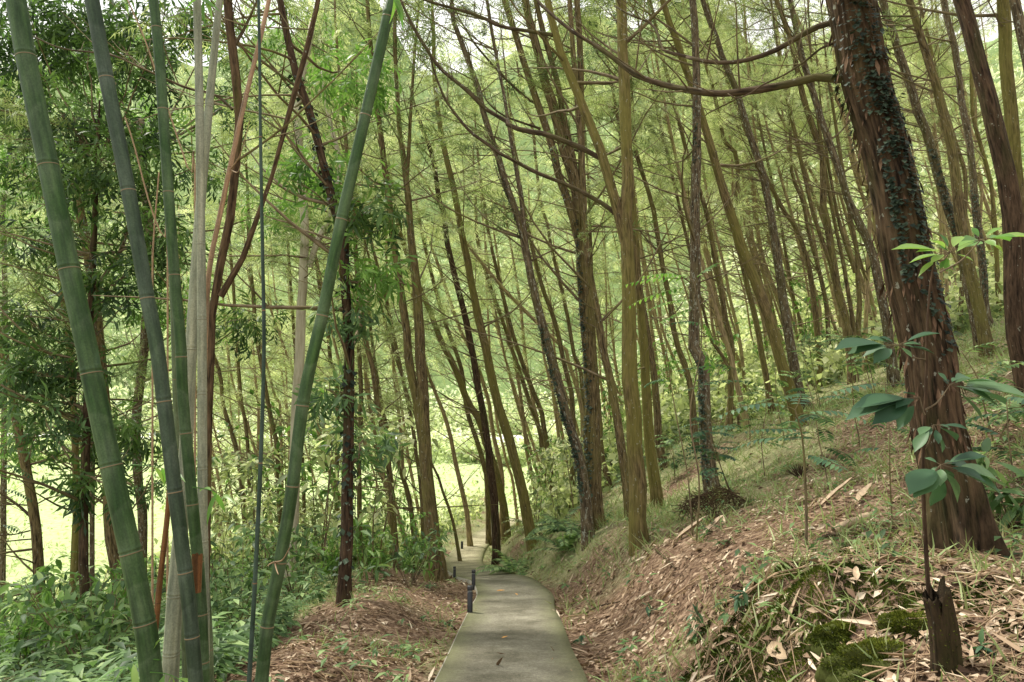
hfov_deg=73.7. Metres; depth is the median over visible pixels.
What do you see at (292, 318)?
conifer tree
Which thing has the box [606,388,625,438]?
sapling
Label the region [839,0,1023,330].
conifer tree
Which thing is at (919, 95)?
conifer tree
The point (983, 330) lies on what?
conifer tree
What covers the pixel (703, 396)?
conifer tree
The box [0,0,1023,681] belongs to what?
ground
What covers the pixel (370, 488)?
sapling
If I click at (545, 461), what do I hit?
sapling
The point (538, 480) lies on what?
sapling
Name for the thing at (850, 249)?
conifer tree
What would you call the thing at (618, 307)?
conifer tree
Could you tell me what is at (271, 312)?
conifer tree
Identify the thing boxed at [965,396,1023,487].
sapling
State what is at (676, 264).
conifer tree
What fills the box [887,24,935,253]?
conifer tree
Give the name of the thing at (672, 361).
sapling
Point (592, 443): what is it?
conifer tree
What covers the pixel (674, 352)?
sapling
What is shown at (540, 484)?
sapling
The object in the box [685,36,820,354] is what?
conifer tree
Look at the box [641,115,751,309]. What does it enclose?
conifer tree
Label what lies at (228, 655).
undergrowth
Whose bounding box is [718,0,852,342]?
conifer tree
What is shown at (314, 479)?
conifer tree
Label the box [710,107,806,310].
conifer tree
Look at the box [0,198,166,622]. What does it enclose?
conifer tree
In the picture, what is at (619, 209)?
conifer tree
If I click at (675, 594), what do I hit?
fallen stick
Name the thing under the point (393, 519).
conifer tree
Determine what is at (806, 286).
conifer tree
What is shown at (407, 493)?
conifer tree
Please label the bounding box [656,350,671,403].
sapling
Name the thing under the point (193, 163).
dead cane
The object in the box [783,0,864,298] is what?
conifer tree
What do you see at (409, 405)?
conifer tree
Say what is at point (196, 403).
conifer tree
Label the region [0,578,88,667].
shrub
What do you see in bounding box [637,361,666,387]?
sapling
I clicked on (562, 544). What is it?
fern
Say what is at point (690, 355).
sapling
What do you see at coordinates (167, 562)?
dead cane
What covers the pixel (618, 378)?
sapling
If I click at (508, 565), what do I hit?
fern
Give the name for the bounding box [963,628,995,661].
seedling
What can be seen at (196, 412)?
conifer tree
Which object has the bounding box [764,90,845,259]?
conifer tree
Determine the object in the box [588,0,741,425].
conifer tree
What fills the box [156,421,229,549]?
sapling
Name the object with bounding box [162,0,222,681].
bamboo culm
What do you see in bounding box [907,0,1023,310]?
conifer tree
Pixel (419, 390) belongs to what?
conifer tree
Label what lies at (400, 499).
sapling
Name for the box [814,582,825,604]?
fallen stick
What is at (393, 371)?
conifer tree
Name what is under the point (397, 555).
shrub
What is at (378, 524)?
shrub
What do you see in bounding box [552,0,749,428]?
conifer tree
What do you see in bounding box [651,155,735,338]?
conifer tree
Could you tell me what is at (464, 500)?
conifer tree
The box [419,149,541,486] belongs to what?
conifer tree
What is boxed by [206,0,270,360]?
bamboo culm
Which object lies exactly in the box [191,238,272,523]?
conifer tree
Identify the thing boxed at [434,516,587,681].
path
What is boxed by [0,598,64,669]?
shrub
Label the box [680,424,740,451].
sapling
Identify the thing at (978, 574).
fallen stick
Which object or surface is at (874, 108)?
conifer tree
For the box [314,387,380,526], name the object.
sapling
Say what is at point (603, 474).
sapling
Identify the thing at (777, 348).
conifer tree
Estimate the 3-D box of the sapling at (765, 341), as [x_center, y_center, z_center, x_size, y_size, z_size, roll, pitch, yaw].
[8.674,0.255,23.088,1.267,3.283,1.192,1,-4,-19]
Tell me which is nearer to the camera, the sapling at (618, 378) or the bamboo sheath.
the bamboo sheath
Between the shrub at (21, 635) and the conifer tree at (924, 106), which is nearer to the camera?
the shrub at (21, 635)
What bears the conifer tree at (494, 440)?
on the ground at (50, 518)
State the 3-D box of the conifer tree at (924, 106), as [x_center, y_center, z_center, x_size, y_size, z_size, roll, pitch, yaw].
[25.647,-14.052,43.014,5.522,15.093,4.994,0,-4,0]
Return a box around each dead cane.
[124,117,168,595]
[127,0,195,471]
[151,172,159,605]
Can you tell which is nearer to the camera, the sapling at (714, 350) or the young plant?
the young plant
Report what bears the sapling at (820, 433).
on the ground at (50, 518)
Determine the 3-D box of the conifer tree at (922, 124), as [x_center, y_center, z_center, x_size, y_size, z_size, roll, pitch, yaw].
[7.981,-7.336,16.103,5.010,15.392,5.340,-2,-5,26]
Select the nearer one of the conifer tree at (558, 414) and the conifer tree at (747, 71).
the conifer tree at (747, 71)
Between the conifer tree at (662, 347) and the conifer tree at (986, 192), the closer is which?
the conifer tree at (662, 347)
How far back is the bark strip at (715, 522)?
7.82 m
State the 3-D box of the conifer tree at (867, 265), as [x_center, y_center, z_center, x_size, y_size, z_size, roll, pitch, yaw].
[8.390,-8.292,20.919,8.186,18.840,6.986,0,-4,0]
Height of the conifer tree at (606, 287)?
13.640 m
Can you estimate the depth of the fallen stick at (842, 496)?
6.26 m
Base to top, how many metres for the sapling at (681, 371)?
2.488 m
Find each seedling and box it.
[571,633,585,644]
[641,602,658,618]
[685,603,703,640]
[729,580,752,616]
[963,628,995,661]
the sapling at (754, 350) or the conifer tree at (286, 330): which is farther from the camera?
the conifer tree at (286, 330)
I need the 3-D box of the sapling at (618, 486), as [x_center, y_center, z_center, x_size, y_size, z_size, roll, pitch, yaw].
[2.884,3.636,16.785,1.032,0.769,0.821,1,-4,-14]
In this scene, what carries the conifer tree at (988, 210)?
on the ground at (50, 518)
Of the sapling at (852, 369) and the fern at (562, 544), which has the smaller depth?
the sapling at (852, 369)
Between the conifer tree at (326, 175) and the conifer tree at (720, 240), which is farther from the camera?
the conifer tree at (720, 240)
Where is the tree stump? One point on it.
(945, 643)
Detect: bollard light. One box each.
[453,566,455,578]
[467,585,472,612]
[472,569,475,589]
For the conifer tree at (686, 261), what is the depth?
36.10 m
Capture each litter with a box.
[4,317,1023,681]
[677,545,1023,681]
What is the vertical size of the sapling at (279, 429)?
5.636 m
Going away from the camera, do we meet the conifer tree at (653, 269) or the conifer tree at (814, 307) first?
the conifer tree at (814, 307)
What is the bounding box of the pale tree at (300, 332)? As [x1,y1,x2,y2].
[124,7,436,592]
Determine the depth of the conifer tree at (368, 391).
23.89 m
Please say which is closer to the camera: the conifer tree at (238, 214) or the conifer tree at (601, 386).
the conifer tree at (238, 214)
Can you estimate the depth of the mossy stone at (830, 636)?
3.42 m
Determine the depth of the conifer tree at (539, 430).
27.98 m
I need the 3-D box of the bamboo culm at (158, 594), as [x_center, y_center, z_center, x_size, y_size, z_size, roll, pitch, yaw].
[-1.879,1.506,3.602,0.122,1.531,0.035,0,-4,0]
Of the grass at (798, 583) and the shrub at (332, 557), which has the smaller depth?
the grass at (798, 583)
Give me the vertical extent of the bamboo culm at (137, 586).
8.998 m
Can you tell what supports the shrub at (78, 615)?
on the ground at (50, 518)
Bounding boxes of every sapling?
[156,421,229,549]
[196,449,256,577]
[211,475,237,536]
[211,500,255,579]
[211,503,244,574]
[214,445,308,552]
[218,446,287,568]
[231,483,282,579]
[233,425,288,567]
[247,389,315,504]
[262,483,308,534]
[267,386,341,567]
[276,405,377,582]
[299,491,331,528]
[299,502,339,581]
[300,491,340,566]
[301,381,370,561]
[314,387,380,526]
[332,408,438,572]
[333,411,386,534]
[353,427,398,514]
[362,504,386,528]
[363,507,382,538]
[369,484,416,560]
[371,452,406,520]
[372,468,417,533]
[394,481,414,534]
[398,481,443,530]
[513,425,548,519]
[524,471,547,519]
[525,440,564,522]
[528,446,571,519]
[528,466,550,515]
[535,430,560,489]
[546,427,569,481]
[546,434,582,517]
[554,434,582,476]
[579,438,609,466]
[582,386,619,459]
[599,379,624,464]
[602,465,612,483]
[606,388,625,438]
[611,475,647,502]
[616,373,640,392]
[626,263,719,540]
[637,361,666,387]
[638,334,670,395]
[644,321,762,536]
[654,433,693,478]
[655,343,679,411]
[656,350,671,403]
[659,336,686,393]
[673,355,697,411]
[676,342,715,379]
[676,417,740,501]
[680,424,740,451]
[700,326,725,371]
[702,339,736,397]
[703,333,720,374]
[704,346,736,405]
[707,315,743,407]
[716,393,867,544]
[722,385,769,434]
[735,390,793,475]
[742,342,758,362]
[743,305,784,373]
[745,341,758,360]
[752,333,784,362]
[754,363,806,435]
[770,383,857,489]
[784,274,829,355]
[784,275,825,368]
[790,334,830,405]
[794,287,827,338]
[812,334,890,449]
[827,381,909,528]
[834,227,1023,596]
[834,324,901,392]
[960,341,1023,446]
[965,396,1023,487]
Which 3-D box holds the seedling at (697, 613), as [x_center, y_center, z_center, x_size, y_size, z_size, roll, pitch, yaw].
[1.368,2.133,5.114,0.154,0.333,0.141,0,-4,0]
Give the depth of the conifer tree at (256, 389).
29.88 m
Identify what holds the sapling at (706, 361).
on the ground at (50, 518)
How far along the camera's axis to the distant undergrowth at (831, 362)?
22.16 m
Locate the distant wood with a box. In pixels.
[0,2,1023,466]
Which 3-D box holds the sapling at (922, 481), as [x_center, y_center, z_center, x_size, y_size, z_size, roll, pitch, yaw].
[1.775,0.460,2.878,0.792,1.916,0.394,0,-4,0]
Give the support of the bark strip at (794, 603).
on the ground at (50, 518)
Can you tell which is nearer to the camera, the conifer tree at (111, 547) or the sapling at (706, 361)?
the sapling at (706, 361)
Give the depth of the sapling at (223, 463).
18.98 m
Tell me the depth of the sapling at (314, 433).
18.06 m
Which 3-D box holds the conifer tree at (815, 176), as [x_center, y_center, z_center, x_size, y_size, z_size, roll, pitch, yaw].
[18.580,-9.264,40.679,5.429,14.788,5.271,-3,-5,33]
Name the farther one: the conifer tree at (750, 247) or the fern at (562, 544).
the conifer tree at (750, 247)
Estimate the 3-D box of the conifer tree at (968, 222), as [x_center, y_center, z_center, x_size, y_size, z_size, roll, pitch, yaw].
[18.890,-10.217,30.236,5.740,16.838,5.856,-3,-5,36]
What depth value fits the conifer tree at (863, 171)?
24.99 m
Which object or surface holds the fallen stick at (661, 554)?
on the leaf litter at (888, 675)
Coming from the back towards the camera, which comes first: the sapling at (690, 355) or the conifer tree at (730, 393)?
the sapling at (690, 355)
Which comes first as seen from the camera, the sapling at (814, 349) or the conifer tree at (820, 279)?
the sapling at (814, 349)
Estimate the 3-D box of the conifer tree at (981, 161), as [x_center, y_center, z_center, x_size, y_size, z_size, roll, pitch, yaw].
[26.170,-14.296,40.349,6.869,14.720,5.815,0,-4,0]
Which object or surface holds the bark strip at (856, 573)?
on the ground at (50, 518)
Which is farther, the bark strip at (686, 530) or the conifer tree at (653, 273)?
the conifer tree at (653, 273)
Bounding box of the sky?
[0,0,1023,76]
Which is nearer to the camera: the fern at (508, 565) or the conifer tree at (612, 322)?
the fern at (508, 565)
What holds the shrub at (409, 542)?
on the ground at (50, 518)
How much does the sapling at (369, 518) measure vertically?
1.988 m
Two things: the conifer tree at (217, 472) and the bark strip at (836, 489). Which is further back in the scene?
the conifer tree at (217, 472)
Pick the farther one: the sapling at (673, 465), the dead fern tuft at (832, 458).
the sapling at (673, 465)
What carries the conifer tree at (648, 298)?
on the ground at (50, 518)
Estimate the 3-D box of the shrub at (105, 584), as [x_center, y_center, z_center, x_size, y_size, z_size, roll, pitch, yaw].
[-5.901,3.885,9.666,1.438,1.144,1.078,0,-4,-4]
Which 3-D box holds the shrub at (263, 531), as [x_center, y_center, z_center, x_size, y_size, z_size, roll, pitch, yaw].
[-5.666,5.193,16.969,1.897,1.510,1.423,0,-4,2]
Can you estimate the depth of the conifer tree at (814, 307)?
21.16 m
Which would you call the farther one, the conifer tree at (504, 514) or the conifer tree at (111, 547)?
the conifer tree at (504, 514)
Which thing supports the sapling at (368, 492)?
on the ground at (50, 518)
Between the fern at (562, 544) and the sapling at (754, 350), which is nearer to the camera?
the fern at (562, 544)
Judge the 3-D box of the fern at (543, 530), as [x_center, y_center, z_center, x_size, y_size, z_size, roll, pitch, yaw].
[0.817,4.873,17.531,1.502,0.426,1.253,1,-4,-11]
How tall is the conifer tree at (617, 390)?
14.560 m
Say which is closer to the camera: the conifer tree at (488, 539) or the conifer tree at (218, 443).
the conifer tree at (488, 539)
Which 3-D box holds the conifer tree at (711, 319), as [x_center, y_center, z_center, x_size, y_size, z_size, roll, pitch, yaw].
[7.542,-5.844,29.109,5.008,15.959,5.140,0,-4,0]
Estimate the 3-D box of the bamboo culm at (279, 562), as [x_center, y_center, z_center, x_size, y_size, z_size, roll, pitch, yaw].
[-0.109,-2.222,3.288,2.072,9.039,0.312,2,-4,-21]
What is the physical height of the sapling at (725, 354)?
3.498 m
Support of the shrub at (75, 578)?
on the ground at (50, 518)
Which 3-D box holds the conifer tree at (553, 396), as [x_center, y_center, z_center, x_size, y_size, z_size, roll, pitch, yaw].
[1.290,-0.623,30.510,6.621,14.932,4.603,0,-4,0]
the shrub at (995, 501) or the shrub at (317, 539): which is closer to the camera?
the shrub at (995, 501)
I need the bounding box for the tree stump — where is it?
[922,576,963,675]
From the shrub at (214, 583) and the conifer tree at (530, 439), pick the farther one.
the conifer tree at (530, 439)
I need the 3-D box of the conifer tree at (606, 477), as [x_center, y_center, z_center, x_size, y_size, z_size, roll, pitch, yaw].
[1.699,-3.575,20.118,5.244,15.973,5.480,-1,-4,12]
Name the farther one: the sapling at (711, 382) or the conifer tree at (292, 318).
the conifer tree at (292, 318)
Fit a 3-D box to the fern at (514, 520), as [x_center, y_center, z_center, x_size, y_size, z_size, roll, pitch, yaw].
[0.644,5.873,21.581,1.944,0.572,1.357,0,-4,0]
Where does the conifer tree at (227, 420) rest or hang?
on the ground at (50, 518)
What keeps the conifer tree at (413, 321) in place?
on the ground at (50, 518)
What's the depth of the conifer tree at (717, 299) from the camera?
26.25 m
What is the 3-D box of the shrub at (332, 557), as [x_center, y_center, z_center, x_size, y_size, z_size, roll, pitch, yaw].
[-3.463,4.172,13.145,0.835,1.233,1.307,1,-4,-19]
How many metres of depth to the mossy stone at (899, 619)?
3.22 m
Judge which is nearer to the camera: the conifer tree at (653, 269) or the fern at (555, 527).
the fern at (555, 527)
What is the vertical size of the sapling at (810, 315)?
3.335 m
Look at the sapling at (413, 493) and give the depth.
30.11 m
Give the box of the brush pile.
[666,485,753,521]
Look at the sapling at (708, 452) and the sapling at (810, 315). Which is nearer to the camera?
the sapling at (708, 452)
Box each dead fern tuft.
[787,464,808,478]
[819,454,834,468]
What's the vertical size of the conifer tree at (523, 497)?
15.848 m
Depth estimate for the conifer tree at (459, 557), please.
20.97 m
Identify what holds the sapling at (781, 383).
on the ground at (50, 518)
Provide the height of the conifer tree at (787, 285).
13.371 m
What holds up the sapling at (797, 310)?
on the ground at (50, 518)
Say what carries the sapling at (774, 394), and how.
on the ground at (50, 518)
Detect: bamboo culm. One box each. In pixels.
[5,0,187,681]
[84,0,203,681]
[148,0,235,681]
[154,490,169,629]
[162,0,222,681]
[168,273,187,681]
[185,0,218,659]
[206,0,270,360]
[209,583,213,681]
[247,0,265,681]
[254,0,411,681]
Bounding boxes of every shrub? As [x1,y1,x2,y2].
[0,558,107,599]
[0,571,165,681]
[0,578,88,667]
[0,591,56,661]
[0,593,47,674]
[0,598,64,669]
[10,551,129,662]
[54,579,150,629]
[61,566,123,612]
[63,567,111,593]
[63,604,91,648]
[103,557,165,633]
[147,554,159,580]
[147,563,169,600]
[148,556,285,640]
[190,532,272,630]
[222,516,353,599]
[233,551,271,585]
[259,519,323,561]
[272,522,332,559]
[297,536,339,583]
[309,527,340,585]
[322,514,383,543]
[339,513,399,595]
[353,515,389,563]
[353,528,402,579]
[376,522,454,586]
[394,512,447,582]
[973,437,1023,528]
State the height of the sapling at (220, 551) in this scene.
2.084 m
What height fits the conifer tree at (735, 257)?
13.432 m
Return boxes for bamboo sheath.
[831,512,871,532]
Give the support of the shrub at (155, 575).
on the ground at (50, 518)
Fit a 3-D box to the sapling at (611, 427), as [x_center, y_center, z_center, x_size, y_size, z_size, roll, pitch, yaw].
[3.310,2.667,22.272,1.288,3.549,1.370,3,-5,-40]
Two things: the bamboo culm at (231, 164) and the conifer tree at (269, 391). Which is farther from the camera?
the conifer tree at (269, 391)
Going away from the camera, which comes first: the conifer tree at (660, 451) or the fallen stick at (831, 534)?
the fallen stick at (831, 534)
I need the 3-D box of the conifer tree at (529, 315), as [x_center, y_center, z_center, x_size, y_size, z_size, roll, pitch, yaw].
[-1.004,-3.104,24.692,10.958,17.187,5.801,0,-4,0]
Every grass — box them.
[0,226,1023,681]
[6,454,538,597]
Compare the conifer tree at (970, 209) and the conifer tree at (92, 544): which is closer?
the conifer tree at (92, 544)
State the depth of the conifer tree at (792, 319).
25.81 m
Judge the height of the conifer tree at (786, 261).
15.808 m
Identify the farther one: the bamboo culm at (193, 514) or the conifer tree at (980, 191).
the conifer tree at (980, 191)
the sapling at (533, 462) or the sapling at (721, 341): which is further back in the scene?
the sapling at (721, 341)
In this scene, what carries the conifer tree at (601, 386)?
on the ground at (50, 518)
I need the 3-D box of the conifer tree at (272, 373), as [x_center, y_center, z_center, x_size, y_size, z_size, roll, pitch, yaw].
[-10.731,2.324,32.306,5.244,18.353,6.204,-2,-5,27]
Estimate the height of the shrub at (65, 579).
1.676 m
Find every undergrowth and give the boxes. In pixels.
[0,269,1023,681]
[5,172,1023,634]
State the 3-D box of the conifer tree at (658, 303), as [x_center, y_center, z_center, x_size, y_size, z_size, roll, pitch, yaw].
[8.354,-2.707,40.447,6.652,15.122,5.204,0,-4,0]
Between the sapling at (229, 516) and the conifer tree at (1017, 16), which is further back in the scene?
the sapling at (229, 516)
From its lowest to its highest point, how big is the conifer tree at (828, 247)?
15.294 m
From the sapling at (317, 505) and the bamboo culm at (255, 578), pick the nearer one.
the bamboo culm at (255, 578)
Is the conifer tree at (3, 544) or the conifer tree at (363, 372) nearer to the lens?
the conifer tree at (3, 544)
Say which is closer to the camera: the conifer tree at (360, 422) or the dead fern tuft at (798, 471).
the dead fern tuft at (798, 471)
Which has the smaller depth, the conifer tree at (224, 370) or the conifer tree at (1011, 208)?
the conifer tree at (1011, 208)
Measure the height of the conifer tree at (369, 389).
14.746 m
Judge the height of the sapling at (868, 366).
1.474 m
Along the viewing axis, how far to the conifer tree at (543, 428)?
26.14 m
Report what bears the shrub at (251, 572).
on the ground at (50, 518)
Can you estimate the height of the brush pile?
0.521 m
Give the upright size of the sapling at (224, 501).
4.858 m
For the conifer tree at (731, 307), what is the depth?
24.19 m
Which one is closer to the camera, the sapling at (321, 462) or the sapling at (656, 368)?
the sapling at (321, 462)
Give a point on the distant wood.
(460, 440)
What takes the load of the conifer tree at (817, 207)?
on the ground at (50, 518)
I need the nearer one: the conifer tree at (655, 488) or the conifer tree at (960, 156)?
the conifer tree at (655, 488)
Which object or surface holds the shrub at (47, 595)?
on the ground at (50, 518)
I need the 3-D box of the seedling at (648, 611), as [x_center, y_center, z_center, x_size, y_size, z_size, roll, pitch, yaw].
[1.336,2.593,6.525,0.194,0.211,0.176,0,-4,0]
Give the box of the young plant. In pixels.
[0,365,40,637]
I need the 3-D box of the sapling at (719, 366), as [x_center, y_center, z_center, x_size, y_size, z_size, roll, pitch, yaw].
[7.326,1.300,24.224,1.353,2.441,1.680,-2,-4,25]
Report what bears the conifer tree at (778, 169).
on the ground at (50, 518)
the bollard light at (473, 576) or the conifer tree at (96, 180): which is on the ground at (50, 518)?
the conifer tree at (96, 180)
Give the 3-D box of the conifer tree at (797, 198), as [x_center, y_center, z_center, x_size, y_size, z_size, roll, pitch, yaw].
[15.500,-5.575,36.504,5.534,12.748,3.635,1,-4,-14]
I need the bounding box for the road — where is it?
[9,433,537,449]
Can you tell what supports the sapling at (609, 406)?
on the ground at (50, 518)
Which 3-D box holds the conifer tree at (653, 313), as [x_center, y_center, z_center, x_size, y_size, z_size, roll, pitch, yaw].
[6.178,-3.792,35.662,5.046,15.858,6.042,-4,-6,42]
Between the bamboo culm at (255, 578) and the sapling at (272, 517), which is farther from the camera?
the sapling at (272, 517)
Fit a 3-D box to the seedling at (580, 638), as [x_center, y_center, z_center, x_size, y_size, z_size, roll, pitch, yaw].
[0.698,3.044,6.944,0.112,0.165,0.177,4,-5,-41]
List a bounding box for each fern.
[475,549,528,575]
[502,517,547,533]
[514,523,556,541]
[519,521,579,556]
[524,505,579,540]
[540,512,612,540]
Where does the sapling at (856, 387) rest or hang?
on the ground at (50, 518)
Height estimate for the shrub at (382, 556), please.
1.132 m
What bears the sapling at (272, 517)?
on the ground at (50, 518)
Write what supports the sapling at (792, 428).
on the ground at (50, 518)
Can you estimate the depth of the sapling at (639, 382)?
23.05 m
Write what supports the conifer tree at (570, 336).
on the ground at (50, 518)
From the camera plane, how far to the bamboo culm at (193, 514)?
3.14 m
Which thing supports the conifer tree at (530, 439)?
on the ground at (50, 518)
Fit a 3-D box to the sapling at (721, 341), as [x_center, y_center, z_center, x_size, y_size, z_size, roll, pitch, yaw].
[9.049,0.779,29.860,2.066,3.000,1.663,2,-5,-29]
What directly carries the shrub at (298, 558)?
on the ground at (50, 518)
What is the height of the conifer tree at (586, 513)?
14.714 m
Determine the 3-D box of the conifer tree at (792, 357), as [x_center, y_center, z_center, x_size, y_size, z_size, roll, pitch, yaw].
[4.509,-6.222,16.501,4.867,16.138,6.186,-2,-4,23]
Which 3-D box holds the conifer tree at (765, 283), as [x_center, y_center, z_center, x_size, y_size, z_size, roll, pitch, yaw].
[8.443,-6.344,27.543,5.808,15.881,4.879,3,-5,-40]
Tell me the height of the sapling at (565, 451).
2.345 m
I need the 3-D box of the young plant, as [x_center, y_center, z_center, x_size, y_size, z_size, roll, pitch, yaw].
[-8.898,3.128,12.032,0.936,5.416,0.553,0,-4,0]
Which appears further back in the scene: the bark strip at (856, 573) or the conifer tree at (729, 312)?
the conifer tree at (729, 312)
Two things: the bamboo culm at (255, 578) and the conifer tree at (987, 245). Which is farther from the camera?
the conifer tree at (987, 245)
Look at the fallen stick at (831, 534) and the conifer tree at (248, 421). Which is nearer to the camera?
the fallen stick at (831, 534)
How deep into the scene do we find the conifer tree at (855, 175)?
28.71 m
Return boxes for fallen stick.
[586,601,620,612]
[654,548,676,568]
[664,573,714,602]
[722,559,843,604]
[789,494,893,502]
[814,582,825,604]
[819,531,861,540]
[962,567,1003,580]
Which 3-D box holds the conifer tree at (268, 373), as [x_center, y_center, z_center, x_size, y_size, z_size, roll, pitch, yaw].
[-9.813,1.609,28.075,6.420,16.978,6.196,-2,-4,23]
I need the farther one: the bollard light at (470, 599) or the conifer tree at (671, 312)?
the conifer tree at (671, 312)
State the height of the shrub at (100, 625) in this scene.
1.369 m
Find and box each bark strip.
[676,515,707,538]
[700,513,725,537]
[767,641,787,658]
[787,587,800,627]
[820,475,853,505]
[853,566,859,580]
[854,482,872,503]
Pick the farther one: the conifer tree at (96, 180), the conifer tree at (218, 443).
the conifer tree at (218, 443)
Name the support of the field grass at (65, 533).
on the ground at (50, 518)
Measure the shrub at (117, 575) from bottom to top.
1.337 m
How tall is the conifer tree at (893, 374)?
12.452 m
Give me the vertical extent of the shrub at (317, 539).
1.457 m
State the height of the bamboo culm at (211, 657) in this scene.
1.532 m
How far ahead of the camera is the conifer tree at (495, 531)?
19.33 m
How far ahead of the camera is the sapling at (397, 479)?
27.06 m
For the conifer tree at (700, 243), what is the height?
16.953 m
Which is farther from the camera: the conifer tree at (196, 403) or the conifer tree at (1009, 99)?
the conifer tree at (196, 403)
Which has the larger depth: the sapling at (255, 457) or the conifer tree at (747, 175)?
the conifer tree at (747, 175)
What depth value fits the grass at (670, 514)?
7.38 m
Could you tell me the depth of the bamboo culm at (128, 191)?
2.99 m
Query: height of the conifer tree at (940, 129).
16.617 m
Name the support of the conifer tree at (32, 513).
on the ground at (50, 518)
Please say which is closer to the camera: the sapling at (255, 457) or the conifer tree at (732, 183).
the sapling at (255, 457)
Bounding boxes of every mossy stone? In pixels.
[805,619,857,656]
[814,636,909,681]
[874,608,927,640]
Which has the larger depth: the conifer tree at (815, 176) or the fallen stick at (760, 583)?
the conifer tree at (815, 176)
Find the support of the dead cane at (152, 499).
on the ground at (50, 518)
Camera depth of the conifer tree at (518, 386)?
28.35 m
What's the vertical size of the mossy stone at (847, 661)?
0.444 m
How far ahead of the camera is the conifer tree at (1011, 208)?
8.08 m
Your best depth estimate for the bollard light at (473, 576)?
11.90 m
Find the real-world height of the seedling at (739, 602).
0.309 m
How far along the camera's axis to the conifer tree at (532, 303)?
45.35 m
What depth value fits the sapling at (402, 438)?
15.48 m
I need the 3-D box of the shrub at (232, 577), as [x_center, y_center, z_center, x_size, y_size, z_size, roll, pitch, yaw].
[-3.709,3.303,9.136,1.684,1.340,1.263,-3,-5,37]
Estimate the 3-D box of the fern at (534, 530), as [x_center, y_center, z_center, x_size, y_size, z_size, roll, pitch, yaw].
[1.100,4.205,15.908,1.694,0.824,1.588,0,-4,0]
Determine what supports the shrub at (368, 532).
on the ground at (50, 518)
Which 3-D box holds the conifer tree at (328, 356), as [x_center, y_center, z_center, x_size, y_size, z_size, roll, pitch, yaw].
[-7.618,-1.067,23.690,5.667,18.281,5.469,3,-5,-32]
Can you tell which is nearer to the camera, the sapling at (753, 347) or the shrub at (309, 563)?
the shrub at (309, 563)
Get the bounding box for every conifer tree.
[0,0,240,618]
[0,0,392,570]
[0,60,139,636]
[0,120,229,626]
[0,165,196,650]
[0,190,165,594]
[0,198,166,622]
[33,0,401,582]
[89,21,289,544]
[92,0,419,606]
[114,170,246,547]
[118,270,237,546]
[139,64,297,553]
[148,341,269,550]
[153,312,249,530]
[154,355,250,516]
[158,236,275,536]
[170,69,332,530]
[180,174,331,521]
[186,207,397,523]
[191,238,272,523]
[192,0,547,581]
[196,280,310,534]
[196,294,273,509]
[213,77,375,548]
[214,31,341,529]
[215,201,322,522]
[217,336,284,480]
[223,48,410,548]
[234,42,431,565]
[239,252,319,523]
[242,0,534,569]
[245,308,325,519]
[251,1,453,558]
[251,241,340,511]
[258,309,370,501]
[260,1,496,560]
[266,143,480,553]
[268,88,465,553]
[290,242,386,512]
[313,115,459,541]
[324,263,402,466]
[327,0,558,551]
[339,300,392,487]
[342,114,510,543]
[347,25,621,442]
[358,281,453,524]
[359,175,492,545]
[369,0,612,550]
[373,182,491,544]
[376,50,505,564]
[391,254,438,517]
[392,0,670,556]
[409,34,579,496]
[411,0,716,531]
[414,217,522,533]
[417,99,553,491]
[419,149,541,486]
[430,0,729,517]
[432,2,575,507]
[432,163,553,525]
[440,184,556,511]
[449,194,574,471]
[455,141,577,484]
[468,155,606,476]
[469,17,620,412]
[477,0,650,487]
[493,239,579,415]
[494,169,615,436]
[503,248,581,471]
[505,0,734,470]
[506,120,623,409]
[511,207,604,396]
[516,221,616,413]
[528,0,679,507]
[533,0,750,448]
[536,0,1010,558]
[543,155,671,432]
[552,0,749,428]
[554,0,770,492]
[554,0,814,429]
[556,239,616,423]
[558,207,674,404]
[564,0,771,433]
[567,242,638,401]
[576,152,664,374]
[578,48,705,399]
[585,103,679,392]
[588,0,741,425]
[591,138,672,388]
[605,152,686,368]
[610,90,740,378]
[614,4,770,373]
[615,0,812,411]
[615,176,685,391]
[615,177,688,384]
[617,0,825,398]
[627,0,872,414]
[636,24,746,364]
[637,177,704,379]
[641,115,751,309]
[641,204,708,360]
[646,122,742,355]
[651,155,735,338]
[652,0,830,374]
[657,94,743,327]
[658,0,880,386]
[658,6,792,333]
[659,1,851,361]
[663,0,855,278]
[663,170,723,351]
[665,69,808,290]
[666,147,747,364]
[666,162,760,344]
[671,99,818,303]
[672,66,781,324]
[678,49,783,310]
[679,0,879,343]
[682,140,777,300]
[684,30,857,347]
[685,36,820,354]
[687,0,874,332]
[688,69,802,349]
[691,0,931,389]
[700,40,816,365]
[702,0,830,367]
[702,0,935,384]
[702,200,764,313]
[706,110,818,344]
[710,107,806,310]
[711,128,796,344]
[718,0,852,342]
[726,0,942,374]
[741,0,995,360]
[749,0,873,337]
[750,111,855,328]
[752,90,822,322]
[753,0,990,350]
[758,92,862,324]
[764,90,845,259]
[773,0,956,247]
[776,1,936,330]
[777,99,864,254]
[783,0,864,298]
[786,0,890,264]
[795,41,881,265]
[810,12,954,222]
[836,0,978,287]
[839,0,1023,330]
[840,0,1014,327]
[857,0,1016,311]
[878,0,979,280]
[882,0,1023,212]
[887,1,958,274]
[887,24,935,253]
[888,0,1001,271]
[888,1,972,235]
[889,53,958,266]
[891,0,971,214]
[891,0,995,256]
[892,14,1018,197]
[892,19,960,192]
[906,0,1023,277]
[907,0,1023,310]
[911,0,1003,250]
[915,0,995,203]
[952,0,1023,410]
[956,1,1018,129]
[973,0,1023,71]
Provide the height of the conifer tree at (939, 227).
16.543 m
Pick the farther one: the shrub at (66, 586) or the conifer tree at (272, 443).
the conifer tree at (272, 443)

